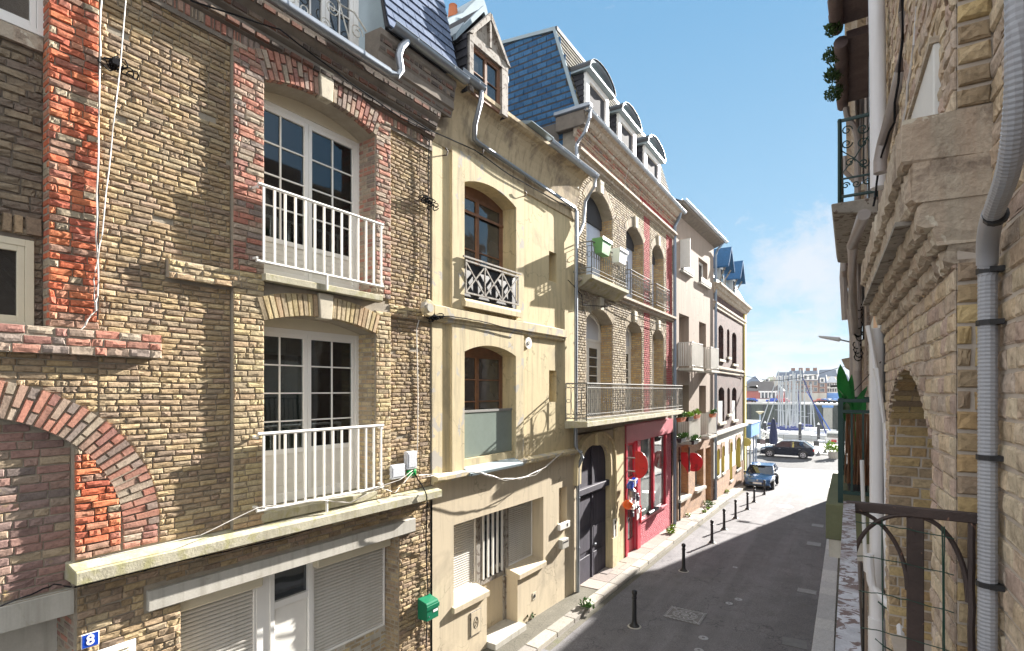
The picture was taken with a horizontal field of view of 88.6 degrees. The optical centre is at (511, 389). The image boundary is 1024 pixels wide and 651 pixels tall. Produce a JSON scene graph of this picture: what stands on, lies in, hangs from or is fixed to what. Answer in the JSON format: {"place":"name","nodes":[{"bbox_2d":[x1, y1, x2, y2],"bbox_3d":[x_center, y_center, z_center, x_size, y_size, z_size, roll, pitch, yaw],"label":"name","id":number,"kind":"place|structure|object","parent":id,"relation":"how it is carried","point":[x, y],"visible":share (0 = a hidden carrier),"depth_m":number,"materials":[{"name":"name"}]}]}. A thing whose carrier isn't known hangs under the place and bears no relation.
{"place":"outdoors","nodes":[
{"label":"outdoors","id":0,"kind":"place"},
{"bbox_2d":[482,511,671,650],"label":"pavement","id":1,"kind":"structure","parent":0,"point":[541,622],"depth_m":13.02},
{"bbox_2d":[0,0,469,650],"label":"brick house","id":2,"kind":"structure","parent":1,"relation":"on","point":[242,342],"depth_m":6.87,"materials":[{"name":"brown brick"}]},
{"bbox_2d":[0,235,33,325],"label":"side window","id":3,"kind":"structure","parent":2,"relation":"in","point":[23,249],"depth_m":5.39,"materials":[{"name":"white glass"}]},
{"bbox_2d":[0,0,43,37],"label":"side window","id":4,"kind":"structure","parent":2,"relation":"in","point":[34,25],"depth_m":5.46,"materials":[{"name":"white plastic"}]},
{"bbox_2d":[0,618,56,650],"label":"garage door","id":5,"kind":"structure","parent":2,"relation":"in","point":[42,636],"depth_m":5.79,"materials":[{"name":"grey metal"}]},
{"bbox_2d":[81,630,98,649],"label":"house number sign","id":6,"kind":"object","parent":2,"relation":"attached to","point":[91,639],"visible":1,"depth_m":5.72,"materials":[{"name":"metal"}]},
{"bbox_2d":[80,0,101,329],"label":"cable","id":7,"kind":"object","parent":2,"relation":"attached to","point":[97,165],"visible":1,"depth_m":5.73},
{"bbox_2d":[97,43,99,319],"bbox_3d":[-4.530,-2.440,5.758,0.025,3.348,0.042,0,0,33],"label":"cable","id":8,"kind":"object","parent":2,"relation":"attached to","point":[98,213],"visible":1,"depth_m":5.75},
{"bbox_2d":[93,0,125,309],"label":"cable","id":9,"kind":"object","parent":2,"relation":"attached to","point":[110,150],"visible":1,"depth_m":5.78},
{"bbox_2d":[98,638,135,650],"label":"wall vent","id":10,"kind":"object","parent":2,"relation":"attached to","point":[129,645],"depth_m":5.98,"materials":[{"name":"white paint"}]},
{"bbox_2d":[97,56,138,79],"bbox_3d":[-4.421,-3.638,5.899,0.132,0.199,0.391,0,0,33],"label":"cable knot","id":11,"kind":"object","parent":2,"relation":"attached to","point":[113,63],"visible":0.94,"depth_m":5.87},
{"bbox_2d":[0,525,325,606],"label":"cable","id":12,"kind":"object","parent":2,"relation":"attached to","point":[144,570],"visible":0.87,"depth_m":5.97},
{"bbox_2d":[100,470,412,557],"bbox_3d":[-3.071,1.627,7.580,0.093,0.340,4.756,0,0,33],"label":"cable","id":13,"kind":"object","parent":2,"relation":"attached to","point":[243,514],"visible":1,"depth_m":6.82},
{"bbox_2d":[275,598,306,650],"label":"front door","id":14,"kind":"structure","parent":2,"relation":"in","point":[290,619],"depth_m":8.11,"materials":[{"name":"white paint"}]},
{"bbox_2d":[190,0,429,130],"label":"cable","id":15,"kind":"object","parent":2,"relation":"attached to","point":[307,51],"visible":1,"depth_m":7.55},
{"bbox_2d":[264,99,358,290],"bbox_3d":[-3.269,-2.980,8.376,0.080,2.640,1.997,0,0,35],"label":"french window","id":16,"kind":"structure","parent":2,"relation":"in","point":[303,157],"depth_m":8.39,"materials":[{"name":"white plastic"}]},
{"bbox_2d":[264,326,358,505],"bbox_3d":[-3.276,0.385,8.365,0.080,2.650,2.000,0,0,35],"label":"french window","id":17,"kind":"structure","parent":2,"relation":"in","point":[335,356],"depth_m":8.61,"materials":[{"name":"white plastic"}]},
{"bbox_2d":[290,0,358,46],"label":"dormer window","id":18,"kind":"structure","parent":2,"relation":"in","point":[318,9],"depth_m":8.51,"materials":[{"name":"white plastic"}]},
{"bbox_2d":[389,463,404,479],"bbox_3d":[-2.045,1.445,9.310,0.118,0.253,0.330,0,0,35],"label":"junction box","id":19,"kind":"object","parent":2,"relation":"attached to","point":[397,471],"visible":1,"depth_m":9.25,"materials":[{"name":"grey plastic"}]},
{"bbox_2d":[404,451,416,476],"bbox_3d":[-1.851,1.347,9.588,0.125,0.455,0.253,0,0,33],"label":"meter housing","id":20,"kind":"object","parent":2,"relation":"attached to","point":[410,460],"visible":0.98,"depth_m":9.53,"materials":[{"name":"grey plastic"}]},
{"bbox_2d":[416,320,419,451],"bbox_3d":[-1.778,0.056,9.719,0.044,2.733,0.229,0,0,15],"label":"cable","id":21,"kind":"object","parent":2,"relation":"attached to","point":[417,385],"visible":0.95,"depth_m":9.78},
{"bbox_2d":[414,472,428,649],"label":"cable","id":22,"kind":"object","parent":2,"relation":"attached to","point":[426,550],"visible":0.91,"depth_m":9.91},
{"bbox_2d":[421,133,429,298],"bbox_3d":[-1.619,-3.092,9.872,0.093,3.387,0.227,0,0,33],"label":"cable","id":23,"kind":"object","parent":2,"relation":"attached to","point":[428,216],"visible":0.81,"depth_m":9.96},
{"bbox_2d":[420,299,434,316],"bbox_3d":[-1.576,-1.540,9.856,0.133,0.315,0.322,0,0,33],"label":"insulator","id":24,"kind":"object","parent":2,"relation":"attached to","point":[427,307],"visible":1,"depth_m":9.79,"materials":[{"name":"ceramic"}]},
{"bbox_2d":[418,195,438,210],"bbox_3d":[-1.567,-3.558,9.961,0.130,0.204,0.511,0,0,33],"label":"cable knot","id":25,"kind":"object","parent":2,"relation":"attached to","point":[428,201],"visible":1,"depth_m":9.91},
{"bbox_2d":[418,594,439,621],"bbox_3d":[-1.573,4.091,9.866,0.267,0.378,0.340,0,0,33],"label":"mailbox","id":26,"kind":"object","parent":2,"relation":"attached to","point":[429,604],"visible":1,"depth_m":9.78,"materials":[{"name":"green metal"}]},
{"bbox_2d":[399,111,565,205],"bbox_3d":[-0.295,-4.943,11.685,0.152,0.250,6.150,0,0,34],"label":"cable","id":27,"kind":"object","parent":2,"relation":"attached to","point":[479,153],"visible":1,"depth_m":11.12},
{"bbox_2d":[431,0,599,650],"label":"stucco house","id":28,"kind":"structure","parent":1,"relation":"on","point":[504,252],"depth_m":12.13,"materials":[{"name":"paint"}]},
{"bbox_2d":[470,607,480,637],"bbox_3d":[-0.770,4.961,11.216,0.027,0.517,0.357,0,0,35],"label":"meter cover","id":29,"kind":"object","parent":28,"relation":"attached to","point":[475,622],"visible":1,"depth_m":11.19,"materials":[{"name":"beige plastic"}]},
{"bbox_2d":[471,609,480,635],"bbox_3d":[-0.767,4.961,11.213,0.005,0.477,0.317,0,0,35],"label":"door","id":30,"kind":"structure","parent":29,"relation":"in","point":[474,630],"depth_m":11.19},
{"bbox_2d":[464,192,502,272],"bbox_3d":[-0.804,-3.120,11.908,0.080,2.440,1.920,0,0,35],"label":"arched window","id":31,"kind":"structure","parent":28,"relation":"in","point":[483,240],"depth_m":12.09,"materials":[{"name":"brown wood"}]},
{"bbox_2d":[464,353,502,409],"bbox_3d":[-0.807,0.015,11.903,0.080,1.670,1.910,0,0,35],"label":"arched window","id":32,"kind":"structure","parent":28,"relation":"in","point":[483,374],"depth_m":12.09,"materials":[{"name":"brown wood"}]},
{"bbox_2d":[471,47,499,113],"bbox_3d":[-0.563,-6.421,10.899,0.070,0.962,0.960,0,0,35],"label":"dormer window","id":33,"kind":"structure","parent":28,"relation":"in","point":[485,70],"depth_m":10.98,"materials":[{"name":"brown wood"}]},
{"bbox_2d":[419,453,561,479],"bbox_3d":[-0.152,1.810,11.739,0.076,0.541,5.377,0,0,34],"label":"cable","id":34,"kind":"object","parent":28,"relation":"attached to","point":[488,474],"visible":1,"depth_m":11.26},
{"bbox_2d":[475,508,507,628],"bbox_3d":[-0.468,4.375,12.289,0.134,3.250,1.250,0,0,35],"label":"front door","id":35,"kind":"structure","parent":28,"relation":"in","point":[492,528],"depth_m":12.36,"materials":[{"name":"grey wood"}]},
{"bbox_2d":[558,537,568,549],"bbox_3d":[1.402,4.153,14.233,0.135,0.250,0.360,0,0,35],"label":"letter box","id":36,"kind":"object","parent":28,"relation":"attached to","point":[563,542],"visible":1,"depth_m":14.14,"materials":[{"name":"grey metal"}]},
{"bbox_2d":[502,26,686,584],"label":"mansard house","id":37,"kind":"structure","parent":1,"relation":"on","point":[561,91],"depth_m":17.29,"materials":[{"name":"beige brick"}]},
{"bbox_2d":[586,313,600,416],"bbox_3d":[2.384,-0.840,16.673,0.100,3.360,2.020,0,0,33],"label":"balcony door","id":38,"kind":"structure","parent":37,"relation":"in","point":[593,334],"depth_m":17.10,"materials":[{"name":"white paint"}]},
{"bbox_2d":[580,445,608,584],"bbox_3d":[2.468,3.750,16.120,0.200,4.500,2.260,0,0,33],"label":"portal door","id":39,"kind":"structure","parent":37,"relation":"in","point":[594,482],"depth_m":16.10,"materials":[{"name":"wood"}]},
{"bbox_2d":[592,236,612,257],"bbox_3d":[2.624,-4.145,15.258,0.354,0.450,0.720,0,0,33],"label":"planter","id":40,"kind":"object","parent":37,"relation":"attached to","point":[602,247],"visible":1,"depth_m":15.05,"materials":[{"name":"green plastic"}]},
{"bbox_2d":[610,246,628,265],"bbox_3d":[3.344,-4.145,16.376,0.354,0.450,0.720,0,0,33],"label":"planter","id":41,"kind":"object","parent":37,"relation":"attached to","point":[619,255],"visible":0.95,"depth_m":16.16,"materials":[{"name":"white plastic"}]},
{"bbox_2d":[626,326,631,412],"bbox_3d":[4.057,-0.820,19.271,0.100,3.320,1.640,0,0,33],"label":"balcony door","id":42,"kind":"structure","parent":37,"relation":"in","point":[628,333],"depth_m":19.77,"materials":[{"name":"white paint"}]},
{"bbox_2d":[628,442,633,552],"bbox_3d":[4.178,3.950,18.795,0.060,4.100,0.970,0,0,33],"label":"shop door","id":43,"kind":"structure","parent":37,"relation":"in","point":[630,445],"depth_m":18.95,"materials":[{"name":"paint"}]},
{"bbox_2d":[629,493,639,516],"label":"hanging toys","id":44,"kind":"object","parent":37,"relation":"hanging from","point":[635,505],"visible":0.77,"depth_m":18.52,"materials":[{"name":"white plastic"}]},
{"bbox_2d":[627,451,647,477],"bbox_3d":[4.307,2.573,18.099,0.770,0.920,0.040,0,0,33],"label":"round sign","id":45,"kind":"object","parent":37,"relation":"attached to","point":[641,465],"visible":1,"depth_m":18.02,"materials":[{"name":"metal"}]},
{"bbox_2d":[641,435,663,516],"bbox_3d":[5.532,3.360,20.866,0.015,2.960,3.320,0,0,33],"label":"shop window","id":46,"kind":"structure","parent":37,"relation":"in","point":[659,440],"depth_m":21.31,"materials":[{"name":"clear glass"}]},
{"bbox_2d":[652,335,653,409],"bbox_3d":[5.578,-0.810,21.634,0.100,3.300,1.520,0,0,33],"label":"balcony door","id":47,"kind":"structure","parent":37,"relation":"in","point":[652,335],"depth_m":22.15,"materials":[{"name":"white paint"}]},
{"bbox_2d":[673,212,681,523],"bbox_3d":[7.277,-0.936,23.002,0.149,13.872,0.468,0,0,-40],"label":"downpipe","id":48,"kind":"object","parent":37,"relation":"attached to","point":[674,370],"visible":0.77,"depth_m":23.07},
{"bbox_2d":[671,198,727,523],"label":"stucco house","id":49,"kind":"structure","parent":1,"relation":"on","point":[699,237],"depth_m":25.91,"materials":[{"name":"paint"}]},
{"bbox_2d":[444,0,853,381],"label":"sky","id":50,"kind":"structure","parent":0,"point":[731,92],"materials":[{"name":"blue"}]},
{"bbox_2d":[580,482,742,589],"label":"flagstones","id":51,"kind":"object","parent":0,"point":[598,581],"visible":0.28,"depth_m":18.75,"materials":[{"name":"stone"}]},
{"bbox_2d":[679,447,702,520],"bbox_3d":[8.036,4.291,23.612,1.080,3.419,0.084,0,0,33],"label":"road sign","id":52,"kind":"object","parent":51,"relation":"on","point":[695,460],"visible":0.98,"depth_m":23.66,"materials":[{"name":"red metal"}]},
{"bbox_2d":[541,484,828,650],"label":"road","id":53,"kind":"structure","parent":0,"point":[769,553],"depth_m":15.59,"materials":[{"name":"asphalt"}]},
{"bbox_2d":[518,485,748,650],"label":"kerb","id":54,"kind":"structure","parent":53,"relation":"on","point":[550,634],"depth_m":15.43,"materials":[{"name":"concrete"}]},
{"bbox_2d":[578,597,594,609],"bbox_3d":[1.956,5.592,13.692,0.492,0.331,0.493,0,0,33],"label":"weed","id":55,"kind":"object","parent":54,"relation":"on","point":[588,604],"visible":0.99,"depth_m":13.67,"materials":[{"name":"green plant"}]},
{"bbox_2d":[627,589,640,628],"bbox_3d":[3.000,5.343,12.863,0.340,0.900,0.340,0,0,33],"label":"bollard","id":56,"kind":"object","parent":53,"relation":"on","point":[634,624],"visible":1,"depth_m":12.82,"materials":[{"name":"black metal"}]},
{"bbox_2d":[544,486,751,650],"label":"gutter line","id":57,"kind":"object","parent":53,"relation":"on","point":[563,636],"visible":0.95,"depth_m":15.42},
{"bbox_2d":[678,543,688,572],"bbox_3d":[5.581,5.438,17.077,0.340,0.900,0.340,0,0,33],"label":"bollard","id":58,"kind":"object","parent":53,"relation":"on","point":[683,569],"visible":1,"depth_m":17.03,"materials":[{"name":"black metal"}]},
{"bbox_2d":[663,606,707,625],"bbox_3d":[4.457,5.803,13.537,0.940,0.031,0.870,0,0,33],"label":"manhole cover","id":59,"kind":"object","parent":53,"relation":"on","point":[686,615],"visible":1,"depth_m":13.50,"materials":[{"name":"metal"}]},
{"bbox_2d":[713,247,751,499],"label":"corner brick house","id":60,"kind":"structure","parent":53,"relation":"on","point":[734,308],"depth_m":33.22,"materials":[{"name":"yellow paint"}]},
{"bbox_2d":[714,242,724,499],"bbox_3d":[11.520,-1.021,29.132,0.542,14.443,0.149,0,0,18],"label":"downpipe","id":61,"kind":"object","parent":60,"relation":"attached to","point":[715,374],"visible":0.83,"depth_m":29.13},
{"bbox_2d":[743,461,778,489],"bbox_3d":[17.035,5.781,35.812,2.060,1.531,4.185,0,0,33],"label":"hatchback","id":62,"kind":"object","parent":53,"relation":"on","point":[756,474],"visible":0.96,"depth_m":34.85,"materials":[{"name":"blue paint"}]},
{"bbox_2d":[782,636,806,649],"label":"cover plate","id":63,"kind":"object","parent":53,"relation":"on","point":[796,643],"visible":1,"depth_m":12.05,"materials":[{"name":"metal"}]},
{"bbox_2d":[811,539,837,650],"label":"kerb","id":64,"kind":"structure","parent":53,"relation":"on","point":[824,634],"depth_m":13.91,"materials":[{"name":"concrete"}]},
{"bbox_2d":[839,16,869,650],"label":"terrace house","id":65,"kind":"structure","parent":53,"relation":"on","point":[844,287],"depth_m":9.44,"materials":[{"name":"brick"}]},
{"bbox_2d":[841,156,853,283],"bbox_3d":[8.007,-4.226,12.450,0.346,3.947,3.705,0,0,33],"label":"downpipe","id":66,"kind":"object","parent":65,"relation":"attached to","point":[846,173],"visible":0.41,"depth_m":13.87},
{"bbox_2d":[847,296,852,445],"bbox_3d":[6.326,1.150,9.781,0.200,8.901,0.112,0,0,-40],"label":"downpipe","id":67,"kind":"object","parent":65,"relation":"attached to","point":[850,352],"visible":0.22,"depth_m":9.79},
{"bbox_2d":[852,304,863,360],"bbox_3d":[5.361,-0.898,8.143,0.176,0.916,0.093,0,0,33],"label":"cable knot","id":68,"kind":"object","parent":65,"relation":"attached to","point":[856,336],"visible":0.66,"depth_m":8.13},
{"bbox_2d":[853,99,863,650],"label":"downpipe","id":69,"kind":"object","parent":65,"relation":"attached to","point":[857,377],"visible":0.1,"depth_m":8.38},
{"bbox_2d":[861,98,863,183],"bbox_3d":[6.613,-4.650,9.895,0.030,1.900,1.000,0,0,33],"label":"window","id":70,"kind":"structure","parent":65,"relation":"in","point":[862,149],"depth_m":9.48,"materials":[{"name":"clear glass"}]},
{"bbox_2d":[862,563,863,650],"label":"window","id":71,"kind":"structure","parent":65,"relation":"in","point":[862,563],"depth_m":9.48,"materials":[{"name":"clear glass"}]},
{"bbox_2d":[826,0,885,591],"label":"cream building","id":72,"kind":"structure","parent":53,"relation":"on","point":[851,49],"depth_m":6.17,"materials":[{"name":"brick"}]},
{"bbox_2d":[821,19,843,101],"bbox_3d":[4.043,-4.666,6.642,0.414,0.782,2.908,0,0,33],"label":"hanging plant","id":73,"kind":"object","parent":72,"relation":"attached to","point":[833,93],"visible":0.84,"depth_m":7.35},
{"bbox_2d":[843,106,860,370],"bbox_3d":[5.299,-2.351,8.157,0.266,4.104,0.141,0,0,-1],"label":"downpipe","id":74,"kind":"object","parent":72,"relation":"attached to","point":[857,170],"visible":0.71,"depth_m":8.12,"materials":[{"name":"metal"}]},
{"bbox_2d":[837,364,867,491],"bbox_3d":[4.160,0.480,6.457,0.947,1.600,0.328,0,0,-40],"label":"potted plant","id":75,"kind":"object","parent":72,"relation":"on","point":[845,388],"visible":0.47,"depth_m":6.58,"materials":[{"name":"green plant"}]},
{"bbox_2d":[847,209,870,334],"bbox_3d":[4.166,-1.201,6.361,0.179,0.697,4.416,0,0,33],"label":"pipe","id":76,"kind":"object","parent":72,"relation":"attached to","point":[861,220],"visible":1,"depth_m":5.76,"materials":[{"name":"metal"}]},
{"bbox_2d":[860,460,866,571],"bbox_3d":[3.533,1.282,5.218,0.128,1.165,0.036,0,0,33],"label":"waste pipe","id":77,"kind":"object","parent":72,"relation":"attached to","point":[862,483],"visible":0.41,"depth_m":5.22,"materials":[{"name":"white plastic"}]},
{"bbox_2d":[867,53,869,197],"bbox_3d":[4.548,-3.150,6.705,0.010,1.900,0.800,0,0,33],"label":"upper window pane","id":78,"kind":"structure","parent":72,"relation":"in","point":[868,102],"depth_m":6.39,"materials":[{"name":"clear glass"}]},
{"bbox_2d":[868,328,885,650],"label":"downpipe","id":79,"kind":"object","parent":72,"relation":"attached to","point":[876,478],"visible":0.76,"depth_m":4.90,"materials":[{"name":"white plastic"}]},
{"bbox_2d":[860,0,1023,650],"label":"stone brick building","id":80,"kind":"structure","parent":53,"relation":"on","point":[919,278],"depth_m":2.24,"materials":[{"name":"beige stone"}]},
{"bbox_2d":[865,325,886,587],"bbox_3d":[3.362,0.598,4.837,0.061,2.404,0.203,0,0,-32],"label":"waste pipe","id":81,"kind":"object","parent":80,"relation":"attached to","point":[875,366],"visible":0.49,"depth_m":4.79,"materials":[{"name":"white plastic"}]},
{"bbox_2d":[868,0,886,190],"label":"downpipe","id":82,"kind":"object","parent":80,"relation":"attached to","point":[877,59],"visible":0.79,"depth_m":4.47,"materials":[{"name":"white plastic"}]},
{"bbox_2d":[865,553,903,635],"bbox_3d":[3.315,2.050,4.657,0.100,1.102,0.363,0,0,-14],"label":"waste pipe","id":83,"kind":"object","parent":80,"relation":"attached to","point":[870,574],"visible":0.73,"depth_m":4.76,"materials":[{"name":"white plastic"}]},
{"bbox_2d":[873,0,905,174],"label":"waste pipe","id":84,"kind":"object","parent":80,"relation":"attached to","point":[879,166],"visible":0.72,"depth_m":3.96,"materials":[{"name":"plastic"}]},
{"bbox_2d":[872,0,903,206],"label":"cable","id":85,"kind":"object","parent":84,"relation":"attached to","point":[898,83],"visible":0.94,"depth_m":3.61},
{"bbox_2d":[835,500,977,650],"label":"balcony railing","id":86,"kind":"object","parent":80,"relation":"attached to","point":[848,634],"visible":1,"depth_m":2.12,"materials":[{"name":"black metal"}]},
{"bbox_2d":[902,6,916,121],"bbox_3d":[2.439,-2.450,3.187,0.025,1.715,1.409,0,0,30],"label":"cable","id":87,"kind":"object","parent":80,"relation":"attached to","point":[908,80],"visible":0.47,"depth_m":3.30,"materials":[{"name":"black plastic"}]},
{"bbox_2d":[976,0,1023,650],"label":"conduit","id":88,"kind":"object","parent":80,"relation":"attached to","point":[995,215],"visible":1,"depth_m":2.00,"materials":[{"name":"grey metal"}]},
{"bbox_2d":[746,376,784,401],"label":"quay hall","id":89,"kind":"structure","parent":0,"point":[762,392],"depth_m":184.48,"materials":[{"name":"white metal"}]},
{"bbox_2d":[746,426,837,441],"bbox_3d":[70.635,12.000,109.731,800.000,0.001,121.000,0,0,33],"label":"harbour water","id":90,"kind":"structure","parent":0,"point":[762,427],"depth_m":132.63,"materials":[{"name":"teal liquid"}]},
{"bbox_2d":[761,371,792,435],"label":"yacht","id":91,"kind":"object","parent":90,"relation":"on","point":[778,376],"visible":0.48,"depth_m":134.59,"materials":[{"name":"white plastic"}]},
{"bbox_2d":[767,376,803,426],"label":"yacht","id":92,"kind":"object","parent":90,"relation":"on","point":[789,397],"visible":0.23,"depth_m":147.21,"materials":[{"name":"white plastic"}]},
{"bbox_2d":[763,372,816,437],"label":"yacht","id":93,"kind":"object","parent":90,"relation":"on","point":[786,391],"visible":0.54,"depth_m":129.83,"materials":[{"name":"white plastic"}]},
{"bbox_2d":[767,373,816,431],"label":"yacht","id":94,"kind":"object","parent":90,"relation":"on","point":[795,381],"visible":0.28,"depth_m":141.16,"materials":[{"name":"white plastic"}]},
{"bbox_2d":[746,402,845,428],"bbox_3d":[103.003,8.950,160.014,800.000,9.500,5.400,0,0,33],"label":"harbour wall","id":95,"kind":"structure","parent":90,"relation":"in","point":[828,412],"depth_m":166.47,"materials":[{"name":"concrete"}]},
{"bbox_2d":[777,371,824,433],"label":"yacht","id":96,"kind":"object","parent":90,"relation":"on","point":[793,398],"visible":0.39,"depth_m":133.42,"materials":[{"name":"white plastic"}]},
{"bbox_2d":[777,369,826,440],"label":"yacht","id":97,"kind":"object","parent":90,"relation":"on","point":[793,435],"visible":0.72,"depth_m":124.26,"materials":[{"name":"white plastic"}]},
{"bbox_2d":[787,385,830,434],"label":"yacht","id":98,"kind":"object","parent":90,"relation":"on","point":[804,389],"visible":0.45,"depth_m":127.23,"materials":[{"name":"white plastic"}]},
{"bbox_2d":[805,384,835,431],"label":"yacht","id":99,"kind":"object","parent":90,"relation":"on","point":[811,413],"visible":0.52,"depth_m":140.82,"materials":[{"name":"white plastic"}]},
{"bbox_2d":[818,431,837,443],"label":"motor boat","id":100,"kind":"object","parent":90,"relation":"on","point":[834,438],"visible":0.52,"depth_m":108.80,"materials":[{"name":"white plastic"}]},
{"bbox_2d":[747,451,837,488],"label":"quay road","id":101,"kind":"structure","parent":0,"point":[821,462],"depth_m":49.01,"materials":[{"name":"asphalt"}]},
{"bbox_2d":[746,420,760,463],"bbox_3d":[17.826,4.520,40.228,1.670,4.260,4.250,0,0,33],"label":"cafe awning","id":102,"kind":"object","parent":101,"relation":"on","point":[752,428],"visible":0.54,"depth_m":39.38,"materials":[{"name":"blue fabric"}]},
{"bbox_2d":[760,440,814,458],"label":"sedan","id":103,"kind":"object","parent":101,"relation":"on","point":[801,449],"visible":1,"depth_m":51.41,"materials":[{"name":"black paint"}]},
{"bbox_2d":[775,468,837,487],"bbox_3d":[23.032,6.627,40.029,6.600,0.066,10.150,0,0,33],"label":"raised crossing","id":104,"kind":"object","parent":101,"relation":"on","point":[808,477],"visible":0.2,"depth_m":39.74,"materials":[{"name":"paint"}]},
{"bbox_2d":[823,440,837,458],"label":"potted plant","id":105,"kind":"object","parent":101,"relation":"on","point":[833,454],"visible":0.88,"depth_m":50.94,"materials":[{"name":"green plant"}]},
{"bbox_2d":[747,441,837,454],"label":"quay pavement","id":106,"kind":"structure","parent":0,"point":[821,448],"depth_m":59.80,"materials":[{"name":"concrete"}]},
{"bbox_2d":[769,418,777,444],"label":"closed parasol","id":107,"kind":"object","parent":106,"relation":"on","point":[773,437],"visible":0.91,"depth_m":59.62,"materials":[{"name":"blue fabric"}]},
{"bbox_2d":[788,368,803,400],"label":"house","id":108,"kind":"structure","parent":0,"point":[796,372],"depth_m":195.74,"materials":[{"name":"brick"}]},
{"bbox_2d":[803,368,818,401],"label":"house","id":109,"kind":"structure","parent":0,"point":[812,380],"depth_m":191.75,"materials":[{"name":"brick"}]},
{"bbox_2d":[818,375,827,398],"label":"house","id":110,"kind":"structure","parent":0,"point":[822,386],"depth_m":190.37,"materials":[{"name":"brick"}]},
{"bbox_2d":[819,369,836,379],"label":"house","id":111,"kind":"structure","parent":0,"point":[829,374],"depth_m":224.49,"materials":[{"name":"stone"}]},
{"bbox_2d":[827,376,836,398],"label":"house","id":112,"kind":"structure","parent":0,"point":[832,391],"depth_m":191.48,"materials":[{"name":"stone"}]},
{"bbox_2d":[834,558,839,650],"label":"pavement","id":113,"kind":"structure","parent":0,"point":[838,570],"depth_m":14.68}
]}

